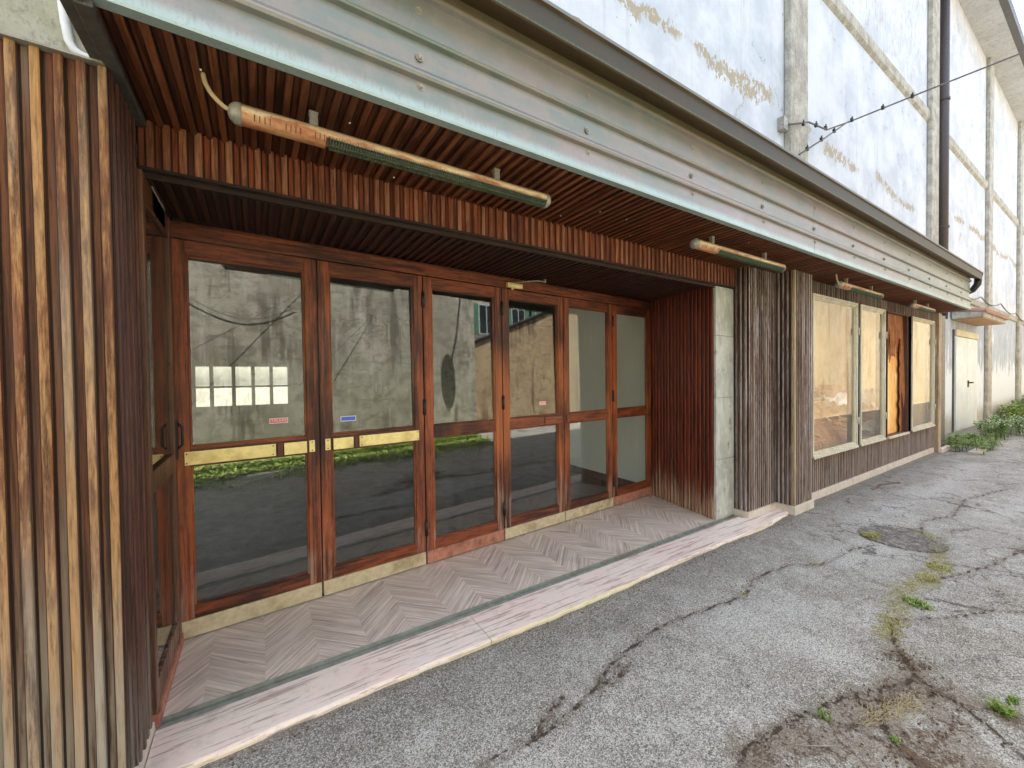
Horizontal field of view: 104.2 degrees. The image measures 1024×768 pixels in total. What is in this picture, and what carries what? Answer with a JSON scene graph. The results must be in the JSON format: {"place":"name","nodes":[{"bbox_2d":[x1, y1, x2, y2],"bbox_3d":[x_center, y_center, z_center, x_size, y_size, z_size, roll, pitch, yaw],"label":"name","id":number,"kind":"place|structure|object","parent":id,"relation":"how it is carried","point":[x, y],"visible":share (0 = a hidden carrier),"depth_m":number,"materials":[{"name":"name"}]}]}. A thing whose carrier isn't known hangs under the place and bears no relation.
{"place":"outdoors","nodes":[
{"label":"outdoors","id":0,"kind":"place"},
{"bbox_2d":[158,427,620,646],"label":"interior floor","id":1,"kind":"structure","parent":0,"point":[250,524],"depth_m":4.95,"materials":[{"name":"grey concrete"}]},
{"bbox_2d":[163,495,714,716],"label":"floor","id":2,"kind":"structure","parent":0,"point":[222,661],"depth_m":2.69,"materials":[{"name":"tile"}]},
{"bbox_2d":[195,0,1023,385],"label":"sky","id":3,"kind":"structure","parent":0,"point":[222,375],"materials":[{"name":"white"}]},
{"bbox_2d":[196,384,1023,767],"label":"ground","id":4,"kind":"structure","parent":0,"point":[796,640],"depth_m":2.10,"materials":[{"name":"grey asphalt"}]},
{"bbox_2d":[139,509,788,767],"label":"doorstep","id":5,"kind":"object","parent":4,"relation":"on","point":[200,735],"visible":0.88,"depth_m":2.15,"materials":[{"name":"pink stone"}]},
{"bbox_2d":[0,0,983,767],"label":"shop building","id":6,"kind":"structure","parent":4,"relation":"on","point":[606,322],"depth_m":2.36,"materials":[{"name":"brown wood"}]},
{"bbox_2d":[57,0,88,56],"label":"conduit","id":7,"kind":"object","parent":6,"relation":"attached to","point":[66,29],"visible":0.58,"depth_m":1.70,"materials":[{"name":"white plastic"}]},
{"bbox_2d":[191,366,290,406],"bbox_3d":[-5.143,0.038,7.645,1.580,0.740,0.060,-1,1,-32],"label":"rear window","id":8,"kind":"structure","parent":6,"relation":"in","point":[211,371],"depth_m":7.54,"materials":[{"name":"paper"}]},
{"bbox_2d":[171,238,321,638],"bbox_3d":[-1.625,0.316,2.498,0.756,2.296,0.060,-1,1,-36],"label":"door","id":9,"kind":"structure","parent":6,"relation":"in","point":[199,617],"depth_m":2.45,"materials":[{"name":"brown wood"}]},
{"bbox_2d":[316,260,426,595],"bbox_3d":[-1.006,0.300,2.956,0.767,2.296,0.060,-1,1,-36],"label":"door","id":10,"kind":"structure","parent":6,"relation":"in","point":[336,577],"depth_m":2.88,"materials":[{"name":"brown wood"}]},
{"bbox_2d":[200,72,550,208],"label":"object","id":11,"kind":"object","parent":6,"relation":"attached to","point":[311,132],"visible":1,"depth_m":1.75,"materials":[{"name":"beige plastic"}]},
{"bbox_2d":[422,276,504,563],"bbox_3d":[-0.396,0.285,3.409,0.777,2.296,0.059,-1,1,-36],"label":"door","id":12,"kind":"structure","parent":6,"relation":"in","point":[447,545],"depth_m":3.36,"materials":[{"name":"brown wood"}]},
{"bbox_2d":[501,279,564,539],"bbox_3d":[0.255,0.224,3.799,0.762,2.388,0.259,-1,1,-32],"label":"door","id":13,"kind":"structure","parent":6,"relation":"in","point":[516,525],"depth_m":3.83,"materials":[{"name":"brown wood"}]},
{"bbox_2d":[563,297,613,520],"bbox_3d":[0.836,0.254,4.324,0.767,2.296,0.059,-1,1,-36],"label":"door","id":14,"kind":"structure","parent":6,"relation":"in","point":[581,506],"depth_m":4.31,"materials":[{"name":"brown wood"}]},
{"bbox_2d":[612,305,651,505],"bbox_3d":[1.432,0.239,4.761,0.737,2.296,0.059,-1,1,-36],"label":"door","id":15,"kind":"structure","parent":6,"relation":"in","point":[633,491],"depth_m":4.78,"materials":[{"name":"brown wood"}]},
{"bbox_2d":[689,236,785,271],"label":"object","id":16,"kind":"object","parent":6,"relation":"attached to","point":[711,246],"visible":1,"depth_m":3.35,"materials":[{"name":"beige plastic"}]},
{"bbox_2d":[812,293,859,459],"bbox_3d":[4.089,-0.102,5.080,1.393,1.952,0.133,-1,1,-32],"label":"display window","id":17,"kind":"structure","parent":6,"relation":"in","point":[853,331],"depth_m":5.40,"materials":[{"name":"beige paint"}]},
{"bbox_2d":[814,388,874,450],"bbox_3d":[5.440,0.403,6.390,5.280,1.234,0.600,-1,1,-32],"label":"rubble","id":18,"kind":"object","parent":6,"relation":"on","point":[824,430],"visible":0.22,"depth_m":5.71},
{"bbox_2d":[814,387,834,393],"bbox_3d":[4.250,0.107,5.723,1.045,0.116,0.372,-1,1,-32],"label":"cardboard sheet","id":19,"kind":"object","parent":18,"relation":"on","point":[821,389],"visible":0.28,"depth_m":5.72,"materials":[{"name":"brown cardboard"}]},
{"bbox_2d":[820,392,846,405],"bbox_3d":[5.028,0.245,6.230,0.884,0.246,0.382,-1,1,-32],"label":"plastic bag","id":20,"kind":"object","parent":18,"relation":"on","point":[840,398],"visible":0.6,"depth_m":6.11,"materials":[{"name":"white plastic"}]},
{"bbox_2d":[819,385,842,397],"bbox_3d":[5.051,0.118,6.312,0.434,0.220,0.202,-1,1,-37],"label":"cardboard box","id":21,"kind":"object","parent":20,"relation":"on","point":[836,389],"visible":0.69,"depth_m":6.19,"materials":[{"name":"brown cardboard"}]},
{"bbox_2d":[827,411,841,417],"bbox_3d":[4.585,0.470,5.766,0.425,0.148,0.038,-1,1,-6],"label":"broken plank","id":22,"kind":"object","parent":18,"relation":"on","point":[836,413],"visible":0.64,"depth_m":5.76,"materials":[{"name":"brown wood"}]},
{"bbox_2d":[839,388,874,406],"bbox_3d":[6.167,0.236,6.901,1.331,0.333,0.455,-1,1,-32],"label":"plastic bag","id":23,"kind":"object","parent":18,"relation":"on","point":[868,397],"visible":0.3,"depth_m":6.57,"materials":[{"name":"white plastic"}]},
{"bbox_2d":[862,420,874,432],"bbox_3d":[5.812,0.686,6.482,0.782,0.222,0.330,-1,1,-32],"label":"plastic bag","id":24,"kind":"object","parent":18,"relation":"on","point":[868,425],"visible":0.54,"depth_m":6.35,"materials":[{"name":"white plastic"}]},
{"bbox_2d":[835,274,883,298],"bbox_3d":[4.277,-1.186,4.901,1.498,0.148,0.081,-1,1,-32],"label":"infrared heater","id":25,"kind":"object","parent":6,"relation":"attached to","point":[847,286],"visible":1,"depth_m":4.80,"materials":[{"name":"metal"}]},
{"bbox_2d":[858,304,886,445],"bbox_3d":[5.186,-0.128,5.777,0.993,1.952,0.133,-1,1,-32],"label":"display window","id":26,"kind":"structure","parent":6,"relation":"in","point":[881,334],"depth_m":5.99,"materials":[{"name":"beige paint"}]},
{"bbox_2d":[885,311,909,438],"bbox_3d":[6.139,-0.146,6.389,1.000,1.960,0.133,-1,1,-32],"label":"display window","id":27,"kind":"structure","parent":6,"relation":"in","point":[896,323],"depth_m":6.54,"materials":[{"name":"brown paper"}]},
{"bbox_2d":[907,316,935,431],"bbox_3d":[7.299,-0.177,7.121,1.363,1.952,0.133,-1,1,-32],"label":"display window","id":28,"kind":"structure","parent":6,"relation":"in","point":[930,325],"depth_m":7.42,"materials":[{"name":"beige paint"}]},
{"bbox_2d":[908,300,935,312],"bbox_3d":[6.521,-1.234,6.327,1.180,0.140,0.081,-1,1,-32],"label":"infrared heater","id":29,"kind":"object","parent":6,"relation":"attached to","point":[926,308],"visible":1,"depth_m":6.21,"materials":[{"name":"metal"}]},
{"bbox_2d":[0,0,1023,433],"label":"white building","id":30,"kind":"structure","parent":4,"relation":"on","point":[942,166],"depth_m":7.73,"materials":[{"name":"paint"}]},
{"bbox_2d":[798,121,848,154],"bbox_3d":[4.303,-3.394,5.477,1.382,0.847,0.032,-1,1,-29],"label":"overhead cable","id":31,"kind":"object","parent":30,"relation":"attached to","point":[821,139],"visible":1,"depth_m":5.42,"materials":[{"name":"black rubber"}]},
{"bbox_2d":[777,51,1023,132],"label":"overhead cable","id":32,"kind":"object","parent":30,"relation":"attached to","point":[782,124],"visible":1,"depth_m":5.23,"materials":[{"name":"black rubber"}]},
{"bbox_2d":[952,329,978,432],"bbox_3d":[12.220,-0.090,10.679,2.640,2.610,0.130,-1,1,-32],"label":"door","id":33,"kind":"structure","parent":30,"relation":"in","point":[964,343],"depth_m":10.51,"materials":[{"name":"white metal"}]},
{"bbox_2d":[969,296,1023,321],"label":"wall cable","id":34,"kind":"object","parent":30,"relation":"attached to","point":[996,305],"depth_m":12.42,"materials":[{"name":"grey plastic"}]},
{"bbox_2d":[798,745,839,746],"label":"twig","id":35,"kind":"object","parent":4,"relation":"on","point":[819,745],"visible":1,"depth_m":1.62,"materials":[{"name":"grey wood"}]},
{"bbox_2d":[811,707,834,722],"bbox_3d":[1.388,1.470,1.770,0.074,0.029,0.073,-1,1,-8],"label":"grass tuft","id":36,"kind":"object","parent":4,"relation":"on","point":[822,711],"visible":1,"depth_m":1.78,"materials":[{"name":"green plant"}]},
{"bbox_2d":[861,530,877,537],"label":"grass tuft","id":37,"kind":"object","parent":4,"relation":"on","point":[870,534],"visible":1,"depth_m":3.73,"materials":[{"name":"green plant"}]},
{"bbox_2d":[880,482,900,484],"bbox_3d":[5.164,1.361,5.454,0.390,0.014,0.022,-1,1,-14],"label":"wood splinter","id":38,"kind":"object","parent":4,"relation":"on","point":[890,483],"visible":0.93,"depth_m":5.45,"materials":[{"name":"brown wood"}]},
{"bbox_2d":[881,614,903,627],"bbox_3d":[2.337,1.447,2.446,0.107,0.028,0.120,-1,1,-32],"label":"grass tuft","id":39,"kind":"object","parent":4,"relation":"on","point":[891,621],"visible":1,"depth_m":2.44,"materials":[{"name":"green plant"}]},
{"bbox_2d":[889,734,900,744],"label":"grass tuft","id":40,"kind":"object","parent":4,"relation":"on","point":[894,739],"visible":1,"depth_m":1.65,"materials":[{"name":"green plant"}]},
{"bbox_2d":[858,526,948,552],"bbox_3d":[3.610,1.438,3.696,0.600,0.027,0.600,-1,1,-32],"label":"manhole cover","id":41,"kind":"object","parent":4,"relation":"on","point":[905,539],"visible":0.89,"depth_m":3.65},
{"bbox_2d":[857,530,950,641],"bbox_3d":[3.011,1.432,3.100,2.382,0.021,0.621,-2,1,-45],"label":"moss","id":42,"kind":"object","parent":4,"relation":"on","point":[891,625],"visible":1,"depth_m":2.93,"materials":[{"name":"green plant"}]},
{"bbox_2d":[898,595,937,610],"bbox_3d":[2.664,1.432,2.619,0.172,0.047,0.165,0,1,22],"label":"grass tuft","id":43,"kind":"object","parent":4,"relation":"on","point":[916,602],"visible":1,"depth_m":2.61,"materials":[{"name":"green plant"}]},
{"bbox_2d":[911,572,940,582],"bbox_3d":[3.072,1.428,2.959,0.147,0.032,0.148,0,1,19],"label":"grass tuft","id":44,"kind":"object","parent":4,"relation":"on","point":[930,579],"visible":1,"depth_m":2.94,"materials":[{"name":"green plant"}]},
{"bbox_2d":[924,560,951,572],"bbox_3d":[3.321,1.421,3.114,0.166,0.036,0.174,0,1,26],"label":"grass tuft","id":45,"kind":"object","parent":4,"relation":"on","point":[938,568],"visible":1,"depth_m":3.10,"materials":[{"name":"green plant"}]},
{"bbox_2d":[942,430,1003,454],"bbox_3d":[9.239,1.149,8.056,1.942,0.272,0.919,-1,1,-32],"label":"weed clump","id":46,"kind":"object","parent":4,"relation":"on","point":[974,440],"visible":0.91,"depth_m":7.92,"materials":[{"name":"green plant"}]},
{"bbox_2d":[968,448,986,454],"bbox_3d":[8.808,1.272,7.539,0.600,0.040,0.150,-1,1,-32],"label":"kerb stone","id":47,"kind":"object","parent":4,"relation":"on","point":[973,451],"visible":0.84,"depth_m":7.42,"materials":[{"name":"stone"}]},
{"bbox_2d":[973,413,1023,439],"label":"weed clump","id":48,"kind":"object","parent":4,"relation":"on","point":[1005,427],"visible":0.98,"depth_m":9.27,"materials":[{"name":"green plant"}]},
{"bbox_2d":[982,695,1023,719],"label":"grass tuft","id":49,"kind":"object","parent":4,"relation":"on","point":[999,707],"visible":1,"depth_m":1.79,"materials":[{"name":"green plant"}]},
{"bbox_2d":[991,401,1023,419],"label":"weed clump","id":50,"kind":"object","parent":4,"relation":"on","point":[1014,408],"visible":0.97,"depth_m":12.49,"materials":[{"name":"green plant"}]},
{"bbox_2d":[1005,690,1021,705],"bbox_3d":[2.325,1.454,1.849,0.076,0.036,0.066,-1,1,-32],"label":"grass tuft","id":51,"kind":"object","parent":4,"relation":"on","point":[1014,698],"visible":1,"depth_m":1.84,"materials":[{"name":"green plant"}]},
{"bbox_2d":[223,524,1013,767],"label":"loose gravel","id":52,"kind":"structure","parent":0,"point":[871,737],"depth_m":1.83,"materials":[{"name":"grey gravel"}]},
{"bbox_2d":[857,687,933,736],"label":"dry grass","id":53,"kind":"structure","parent":0,"point":[899,710],"depth_m":1.80,"materials":[{"name":"beige plant"}]}
]}

